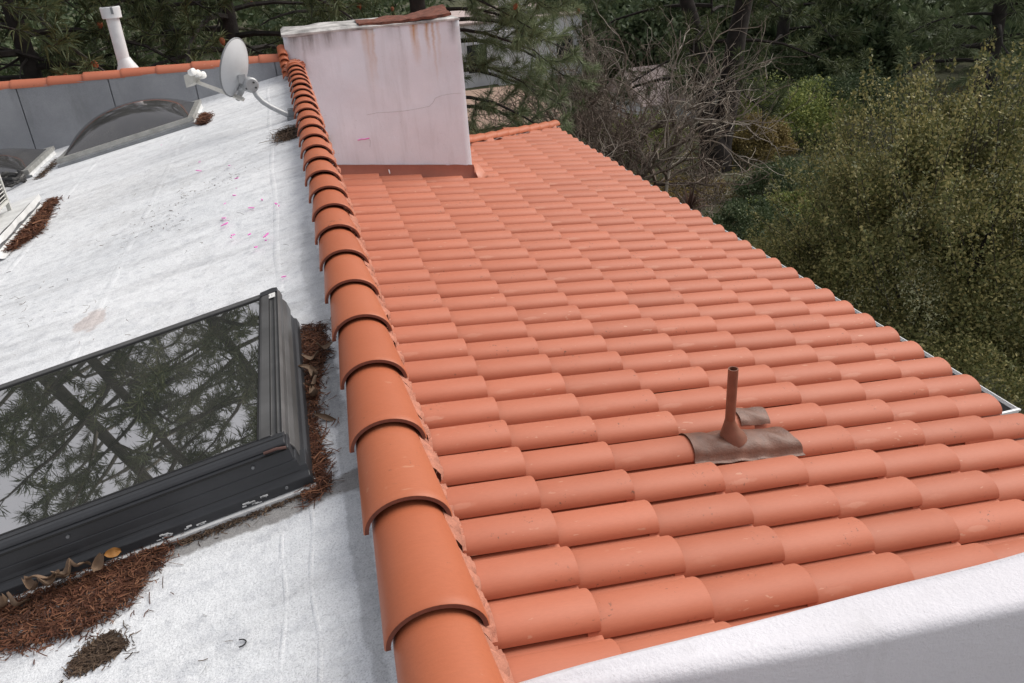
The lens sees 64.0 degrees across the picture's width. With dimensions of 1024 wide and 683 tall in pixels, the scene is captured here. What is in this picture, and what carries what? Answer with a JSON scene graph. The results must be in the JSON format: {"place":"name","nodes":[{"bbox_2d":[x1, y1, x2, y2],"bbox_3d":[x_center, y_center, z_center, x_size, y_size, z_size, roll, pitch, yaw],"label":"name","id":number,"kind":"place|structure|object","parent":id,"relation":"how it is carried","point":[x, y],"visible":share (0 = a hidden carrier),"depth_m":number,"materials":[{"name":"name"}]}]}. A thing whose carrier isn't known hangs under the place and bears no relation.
{"place":"outdoors","nodes":[
{"label":"outdoors","id":0,"kind":"place"},
{"bbox_2d":[0,75,397,682],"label":"flat roof","id":1,"kind":"structure","parent":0,"point":[289,594],"depth_m":3.69,"materials":[{"name":"white paint"}]},
{"bbox_2d":[0,170,26,187],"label":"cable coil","id":2,"kind":"object","parent":1,"relation":"on","point":[10,179],"visible":0.85,"depth_m":7.46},
{"bbox_2d":[0,194,41,258],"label":"equipment curb","id":3,"kind":"structure","parent":1,"relation":"on","point":[15,217],"depth_m":5.90,"materials":[{"name":"grey metal"}]},
{"bbox_2d":[0,176,11,210],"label":"air conditioner","id":4,"kind":"object","parent":3,"relation":"on","point":[4,200],"visible":0.98,"depth_m":6.01,"materials":[{"name":"white metal"}]},
{"bbox_2d":[0,146,55,178],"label":"dome skylight","id":5,"kind":"object","parent":1,"relation":"on","point":[29,163],"visible":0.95,"depth_m":7.96,"materials":[{"name":"plastic"}]},
{"bbox_2d":[0,282,65,326],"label":"needle litter","id":6,"kind":"object","parent":1,"relation":"on","point":[24,302],"visible":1,"depth_m":4.28,"materials":[{"name":"brown plant"}]},
{"bbox_2d":[1,195,69,254],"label":"needle drift","id":7,"kind":"object","parent":1,"relation":"on","point":[32,228],"visible":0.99,"depth_m":5.82,"materials":[{"name":"brown plant"}]},
{"bbox_2d":[33,157,57,179],"bbox_3d":[-4.455,-1.673,7.896,0.194,0.067,0.904,-10,27,-12],"label":"needle drift","id":8,"kind":"object","parent":1,"relation":"on","point":[45,170],"visible":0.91,"depth_m":7.79,"materials":[{"name":"brown plant"}]},
{"bbox_2d":[0,533,182,664],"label":"needle drift","id":9,"kind":"object","parent":1,"relation":"on","point":[112,591],"visible":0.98,"depth_m":2.02,"materials":[{"name":"brown plant"}]},
{"bbox_2d":[0,594,7,606],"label":"dry leaf","id":10,"kind":"object","parent":9,"relation":"on","point":[3,600],"visible":1,"depth_m":2.04,"materials":[{"name":"brown plant"}]},
{"bbox_2d":[6,591,30,605],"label":"dry leaf","id":11,"kind":"object","parent":9,"relation":"on","point":[13,601],"visible":1,"depth_m":2.03,"materials":[{"name":"brown plant"}]},
{"bbox_2d":[21,576,38,589],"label":"dry leaf","id":12,"kind":"object","parent":9,"relation":"on","point":[31,584],"visible":1,"depth_m":2.06,"materials":[{"name":"brown plant"}]},
{"bbox_2d":[25,571,55,579],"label":"dry leaf","id":13,"kind":"object","parent":9,"relation":"on","point":[40,576],"visible":0.99,"depth_m":2.06,"materials":[{"name":"brown plant"}]},
{"bbox_2d":[37,569,59,585],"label":"dry leaf","id":14,"kind":"object","parent":9,"relation":"on","point":[50,581],"visible":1,"depth_m":2.06,"materials":[{"name":"brown plant"}]},
{"bbox_2d":[51,558,70,575],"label":"dry leaf","id":15,"kind":"object","parent":9,"relation":"on","point":[65,572],"visible":0.92,"depth_m":2.08,"materials":[{"name":"brown plant"}]},
{"bbox_2d":[54,563,70,577],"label":"dry leaf","id":16,"kind":"object","parent":9,"relation":"on","point":[58,576],"visible":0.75,"depth_m":2.09,"materials":[{"name":"brown plant"}]},
{"bbox_2d":[69,560,90,566],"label":"dry leaf","id":17,"kind":"object","parent":9,"relation":"on","point":[73,564],"visible":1,"depth_m":2.06,"materials":[{"name":"brown plant"}]},
{"bbox_2d":[91,553,103,571],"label":"dry leaf","id":18,"kind":"object","parent":9,"relation":"on","point":[97,563],"visible":1,"depth_m":2.09,"materials":[{"name":"brown plant"}]},
{"bbox_2d":[104,547,120,557],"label":"dry leaf","id":19,"kind":"object","parent":9,"relation":"on","point":[113,552],"visible":1,"depth_m":2.10,"materials":[{"name":"orange plant"}]},
{"bbox_2d":[59,620,141,682],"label":"needle drift","id":20,"kind":"object","parent":1,"relation":"on","point":[101,647],"visible":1,"depth_m":1.85,"materials":[{"name":"brown plant"}]},
{"bbox_2d":[56,98,202,167],"bbox_3d":[-3.841,-2.207,8.235,1.344,0.347,1.072,-20,29,-7],"label":"dome skylight","id":21,"kind":"object","parent":1,"relation":"on","point":[124,125],"visible":1,"depth_m":7.88,"materials":[{"name":"plastic"}]},
{"bbox_2d":[0,44,289,149],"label":"parapet","id":22,"kind":"structure","parent":1,"relation":"on","point":[58,112],"depth_m":8.82,"materials":[{"name":"grey"}]},
{"bbox_2d":[0,287,315,601],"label":"skylight","id":23,"kind":"object","parent":1,"relation":"on","point":[192,426],"visible":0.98,"depth_m":2.36,"materials":[{"name":"black glass"}]},
{"bbox_2d":[3,117,340,669],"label":"needle litter","id":24,"kind":"object","parent":1,"relation":"on","point":[197,314],"visible":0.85,"depth_m":4.14,"materials":[{"name":"brown plant"}]},
{"bbox_2d":[100,164,265,245],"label":"needle litter","id":25,"kind":"object","parent":1,"relation":"on","point":[178,202],"visible":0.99,"depth_m":5.37,"materials":[{"name":"plant"}]},
{"bbox_2d":[194,111,214,125],"bbox_3d":[-3.037,-2.185,8.040,0.260,0.083,0.782,-10,27,-12],"label":"needle drift","id":26,"kind":"object","parent":1,"relation":"on","point":[203,118],"visible":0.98,"depth_m":7.98,"materials":[{"name":"brown plant"}]},
{"bbox_2d":[184,37,293,120],"bbox_3d":[-2.311,-2.170,6.837,0.941,0.688,0.432,-3,27,2],"label":"satellite dish","id":27,"kind":"object","parent":1,"relation":"on","point":[236,82],"visible":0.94,"depth_m":6.77,"materials":[{"name":"grey paint"}]},
{"bbox_2d":[166,478,333,549],"bbox_3d":[-0.692,0.457,2.165,0.460,0.094,0.101,-10,27,-12],"label":"needle drift","id":28,"kind":"object","parent":1,"relation":"on","point":[186,540],"visible":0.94,"depth_m":2.15,"materials":[{"name":"brown plant"}]},
{"bbox_2d":[261,122,300,145],"bbox_3d":[-1.764,-1.605,6.328,0.374,0.104,0.648,-10,27,-12],"label":"needle drift","id":29,"kind":"object","parent":1,"relation":"on","point":[288,133],"visible":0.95,"depth_m":6.30,"materials":[{"name":"brown plant"}]},
{"bbox_2d":[294,318,345,509],"bbox_3d":[-0.622,0.169,2.628,0.200,0.057,1.163,-10,27,-12],"label":"needle drift","id":30,"kind":"object","parent":1,"relation":"on","point":[321,475],"visible":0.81,"depth_m":2.52,"materials":[{"name":"brown plant"}]},
{"bbox_2d":[298,364,320,369],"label":"dry leaf","id":31,"kind":"object","parent":30,"relation":"on","point":[306,366],"visible":0.7,"depth_m":2.76,"materials":[{"name":"brown plant"}]},
{"bbox_2d":[303,374,316,386],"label":"dry leaf","id":32,"kind":"object","parent":30,"relation":"on","point":[313,383],"visible":0.91,"depth_m":2.67,"materials":[{"name":"brown plant"}]},
{"bbox_2d":[301,351,318,359],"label":"dry leaf","id":33,"kind":"object","parent":30,"relation":"on","point":[310,357],"visible":1,"depth_m":2.83,"materials":[{"name":"brown plant"}]},
{"bbox_2d":[308,365,317,376],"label":"dry leaf","id":34,"kind":"object","parent":30,"relation":"on","point":[312,370],"visible":0.88,"depth_m":2.72,"materials":[{"name":"brown plant"}]},
{"bbox_2d":[309,385,317,396],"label":"dry leaf","id":35,"kind":"object","parent":30,"relation":"on","point":[313,391],"visible":1,"depth_m":2.59,"materials":[{"name":"brown plant"}]},
{"bbox_2d":[316,341,331,349],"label":"dry leaf","id":36,"kind":"object","parent":30,"relation":"on","point":[326,346],"visible":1,"depth_m":2.87,"materials":[{"name":"brown plant"}]},
{"bbox_2d":[314,413,334,420],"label":"dry leaf","id":37,"kind":"object","parent":1,"relation":"on","point":[326,417],"visible":1,"depth_m":2.48,"materials":[{"name":"brown plant"}]},
{"bbox_2d":[0,0,1023,413],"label":"ground","id":38,"kind":"structure","parent":0,"point":[956,74],"depth_m":25.58,"materials":[{"name":"green plant"}]},
{"bbox_2d":[0,21,45,75],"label":"broadleaf tree","id":39,"kind":"object","parent":38,"relation":"on","point":[3,60],"visible":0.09,"depth_m":28.77,"materials":[{"name":"green plant"}]},
{"bbox_2d":[0,0,104,70],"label":"pine tree","id":40,"kind":"object","parent":38,"relation":"on","point":[46,42],"visible":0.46,"depth_m":11.90,"materials":[{"name":"green plant"}]},
{"bbox_2d":[0,0,242,74],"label":"tree","id":41,"kind":"object","parent":38,"relation":"on","point":[71,24],"visible":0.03,"depth_m":27.27,"materials":[{"name":"green plant"}]},
{"bbox_2d":[0,0,261,80],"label":"pine tree","id":42,"kind":"object","parent":38,"relation":"on","point":[14,13],"visible":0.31,"depth_m":12.64,"materials":[{"name":"green plant"}]},
{"bbox_2d":[24,0,329,77],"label":"pine tree","id":43,"kind":"object","parent":38,"relation":"on","point":[245,29],"visible":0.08,"depth_m":16.47,"materials":[{"name":"green plant"}]},
{"bbox_2d":[18,0,405,77],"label":"pine tree","id":44,"kind":"object","parent":38,"relation":"on","point":[228,30],"visible":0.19,"depth_m":14.02,"materials":[{"name":"green plant"}]},
{"bbox_2d":[202,0,473,82],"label":"pine tree","id":45,"kind":"object","parent":38,"relation":"on","point":[291,12],"visible":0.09,"depth_m":18.25,"materials":[{"name":"green plant"}]},
{"bbox_2d":[242,0,449,53],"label":"tree","id":46,"kind":"object","parent":38,"relation":"on","point":[378,13],"visible":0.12,"depth_m":32.13,"materials":[{"name":"green plant"}]},
{"bbox_2d":[409,0,604,143],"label":"pine tree","id":47,"kind":"object","parent":38,"relation":"on","point":[510,15],"visible":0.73,"depth_m":15.93,"materials":[{"name":"green plant"}]},
{"bbox_2d":[0,0,1023,70],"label":"woods","id":48,"kind":"object","parent":38,"relation":"on","point":[924,45],"visible":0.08,"depth_m":35.44,"materials":[{"name":"green plant"}]},
{"bbox_2d":[450,0,583,134],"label":"house","id":49,"kind":"structure","parent":38,"relation":"on","point":[483,80],"depth_m":37.08,"materials":[{"name":"grey"}]},
{"bbox_2d":[465,43,489,74],"bbox_3d":[-1.570,-12.794,37.048,1.020,1.320,0.120,-10,27,-12],"label":"window","id":50,"kind":"structure","parent":49,"relation":"in","point":[468,50],"depth_m":36.85,"materials":[{"name":"grey glass"}]},
{"bbox_2d":[554,33,573,63],"bbox_3d":[2.425,-13.523,37.901,0.920,1.320,0.120,-10,27,-12],"label":"window","id":51,"kind":"structure","parent":49,"relation":"in","point":[556,50],"depth_m":37.78,"materials":[{"name":"grey glass"}]},
{"bbox_2d":[527,0,635,66],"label":"broadleaf tree","id":52,"kind":"object","parent":38,"relation":"on","point":[599,9],"visible":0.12,"depth_m":37.60,"materials":[{"name":"green plant"}]},
{"bbox_2d":[472,15,768,207],"bbox_3d":[2.473,-4.448,18.241,6.129,5.355,6.674,-10,27,-12],"label":"bare tree","id":53,"kind":"object","parent":38,"relation":"on","point":[588,132],"visible":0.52,"depth_m":17.80,"materials":[{"name":"plant"}]},
{"bbox_2d":[467,0,823,192],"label":"bare tree","id":54,"kind":"object","parent":38,"relation":"on","point":[677,140],"visible":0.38,"depth_m":17.46,"materials":[{"name":"plant"}]},
{"bbox_2d":[586,0,707,83],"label":"broadleaf tree","id":55,"kind":"object","parent":38,"relation":"on","point":[637,26],"visible":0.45,"depth_m":31.11,"materials":[{"name":"green plant"}]},
{"bbox_2d":[601,107,693,157],"bbox_3d":[3.780,-6.293,24.632,3.340,1.428,2.619,-10,27,-12],"label":"hedge shrub","id":56,"kind":"object","parent":38,"relation":"on","point":[651,136],"visible":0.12,"depth_m":24.15,"materials":[{"name":"green plant"}]},
{"bbox_2d":[607,62,720,120],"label":"house","id":57,"kind":"structure","parent":38,"relation":"on","point":[660,71],"depth_m":29.64,"materials":[{"name":"grey"}]},
{"bbox_2d":[503,0,831,210],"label":"bare tree","id":58,"kind":"object","parent":38,"relation":"on","point":[675,101],"visible":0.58,"depth_m":18.25,"materials":[{"name":"plant"}]},
{"bbox_2d":[337,120,1023,682],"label":"tiled roof","id":59,"kind":"structure","parent":38,"relation":"on","point":[579,328],"depth_m":5.04,"materials":[{"name":"ceramic"}]},
{"bbox_2d":[280,4,488,177],"bbox_3d":[-1.506,-2.627,10.100,2.175,2.684,0.968,-10,27,-12],"label":"chimney","id":60,"kind":"object","parent":59,"relation":"on","point":[389,92],"visible":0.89,"depth_m":9.60,"materials":[{"name":"white paint"}]},
{"bbox_2d":[284,59,513,682],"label":"ridge tiles","id":61,"kind":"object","parent":59,"relation":"on","point":[435,619],"depth_m":1.93,"materials":[{"name":"orange ceramic"}]},
{"bbox_2d":[679,366,804,463],"bbox_3d":[1.290,0.365,4.732,0.697,0.597,0.432,-10,27,-12],"label":"plumbing vent","id":62,"kind":"object","parent":59,"relation":"on","point":[730,441],"visible":0.98,"depth_m":4.67,"materials":[{"name":"brown metal"}]},
{"bbox_2d":[520,552,1023,682],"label":"stucco parapet","id":63,"kind":"structure","parent":59,"relation":"on","point":[965,625],"depth_m":1.57,"materials":[{"name":"white paint"}]},
{"bbox_2d":[579,141,1020,414],"bbox_3d":[2.225,-1.532,10.163,0.168,0.108,9.986,-10,27,-12],"label":"gutter","id":64,"kind":"object","parent":59,"relation":"attached to","point":[1008,407],"visible":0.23,"depth_m":6.09,"materials":[{"name":"white paint"}]},
{"bbox_2d":[650,174,736,208],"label":"hedge shrub","id":65,"kind":"object","parent":38,"relation":"on","point":[681,188],"visible":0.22,"depth_m":20.54,"materials":[{"name":"green plant"}]},
{"bbox_2d":[679,185,708,214],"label":"spiky plant","id":66,"kind":"object","parent":38,"relation":"on","point":[690,201],"visible":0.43,"depth_m":16.94,"materials":[{"name":"red plant"}]},
{"bbox_2d":[669,159,743,216],"bbox_3d":[4.412,-3.400,18.873,1.804,1.571,1.840,19,35,38],"label":"bush","id":67,"kind":"object","parent":38,"relation":"on","point":[713,205],"visible":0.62,"depth_m":18.61,"materials":[{"name":"plant"}]},
{"bbox_2d":[632,0,806,80],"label":"broadleaf tree","id":68,"kind":"object","parent":38,"relation":"on","point":[725,25],"visible":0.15,"depth_m":32.20,"materials":[{"name":"green plant"}]},
{"bbox_2d":[565,0,874,172],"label":"pine tree","id":69,"kind":"object","parent":38,"relation":"on","point":[702,25],"visible":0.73,"depth_m":21.60,"materials":[{"name":"green plant"}]},
{"bbox_2d":[655,42,818,98],"bbox_3d":[7.992,-9.694,28.918,6.476,1.698,2.998,-10,27,-12],"label":"hedge shrub","id":70,"kind":"object","parent":38,"relation":"on","point":[794,68],"visible":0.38,"depth_m":28.66,"materials":[{"name":"green plant"}]},
{"bbox_2d":[701,194,806,244],"bbox_3d":[4.771,-2.345,16.407,2.346,1.133,1.831,-15,28,-20],"label":"hedge shrub","id":71,"kind":"object","parent":38,"relation":"on","point":[738,209],"visible":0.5,"depth_m":16.19,"materials":[{"name":"green plant"}]},
{"bbox_2d":[732,109,798,167],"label":"hedge shrub","id":72,"kind":"object","parent":38,"relation":"on","point":[782,135],"visible":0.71,"depth_m":22.85,"materials":[{"name":"green plant"}]},
{"bbox_2d":[727,153,830,205],"bbox_3d":[6.669,-3.924,19.797,2.900,1.026,2.281,-10,27,-12],"label":"hedge shrub","id":73,"kind":"object","parent":38,"relation":"on","point":[759,185],"visible":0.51,"depth_m":19.68,"materials":[{"name":"green plant"}]},
{"bbox_2d":[732,187,832,229],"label":"hedge shrub","id":74,"kind":"object","parent":38,"relation":"on","point":[788,195],"visible":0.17,"depth_m":18.33,"materials":[{"name":"green plant"}]},
{"bbox_2d":[680,0,899,87],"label":"pine tree","id":75,"kind":"object","parent":38,"relation":"on","point":[783,29],"visible":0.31,"depth_m":28.83,"materials":[{"name":"green plant"}]},
{"bbox_2d":[734,69,862,151],"bbox_3d":[8.084,-7.099,25.098,4.481,2.504,4.141,-23,32,-33],"label":"hedge shrub","id":76,"kind":"object","parent":38,"relation":"on","point":[800,97],"visible":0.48,"depth_m":24.13,"materials":[{"name":"green plant"}]},
{"bbox_2d":[743,208,856,294],"bbox_3d":[4.500,-0.983,13.485,2.530,2.577,2.325,-10,27,-12],"label":"oak shrub","id":77,"kind":"object","parent":38,"relation":"on","point":[770,251],"visible":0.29,"depth_m":13.05,"materials":[{"name":"green plant"}]},
{"bbox_2d":[779,0,918,87],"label":"broadleaf tree","id":78,"kind":"object","parent":38,"relation":"on","point":[877,39],"visible":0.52,"depth_m":29.99,"materials":[{"name":"green plant"}]},
{"bbox_2d":[789,58,910,129],"bbox_3d":[10.410,-7.587,25.145,3.495,2.141,3.206,-10,27,-12],"label":"hedge shrub","id":79,"kind":"object","parent":38,"relation":"on","point":[847,83],"visible":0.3,"depth_m":24.80,"materials":[{"name":"green plant"}]},
{"bbox_2d":[746,27,1023,376],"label":"oak tree","id":80,"kind":"object","parent":38,"relation":"on","point":[936,155],"visible":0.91,"depth_m":11.25,"materials":[{"name":"green plant"}]},
{"bbox_2d":[818,0,1023,128],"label":"pine tree","id":81,"kind":"object","parent":38,"relation":"on","point":[998,14],"visible":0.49,"depth_m":28.20,"materials":[{"name":"green plant"}]},
{"bbox_2d":[881,319,1023,413],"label":"oak shrub","id":82,"kind":"object","parent":38,"relation":"on","point":[1014,386],"visible":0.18,"depth_m":10.04,"materials":[{"name":"green plant"}]},
{"bbox_2d":[934,0,1023,73],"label":"pine tree","id":83,"kind":"object","parent":38,"relation":"on","point":[962,54],"visible":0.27,"depth_m":31.83,"materials":[{"name":"green plant"}]},
{"bbox_2d":[998,310,1023,382],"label":"oak shrub","id":84,"kind":"object","parent":38,"relation":"on","point":[1021,351],"visible":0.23,"depth_m":10.86,"materials":[{"name":"green plant"}]},
{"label":"rear roof","id":85,"kind":"structure","parent":0,"visible":0},
{"bbox_2d":[99,6,137,69],"bbox_3d":[-4.254,-3.191,8.955,0.300,0.883,0.300,-10,27,-12],"label":"vent pipe","id":86,"kind":"object","parent":85,"relation":"on","point":[111,15],"visible":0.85,"depth_m":8.84,"materials":[{"name":"white plastic"}]}
]}

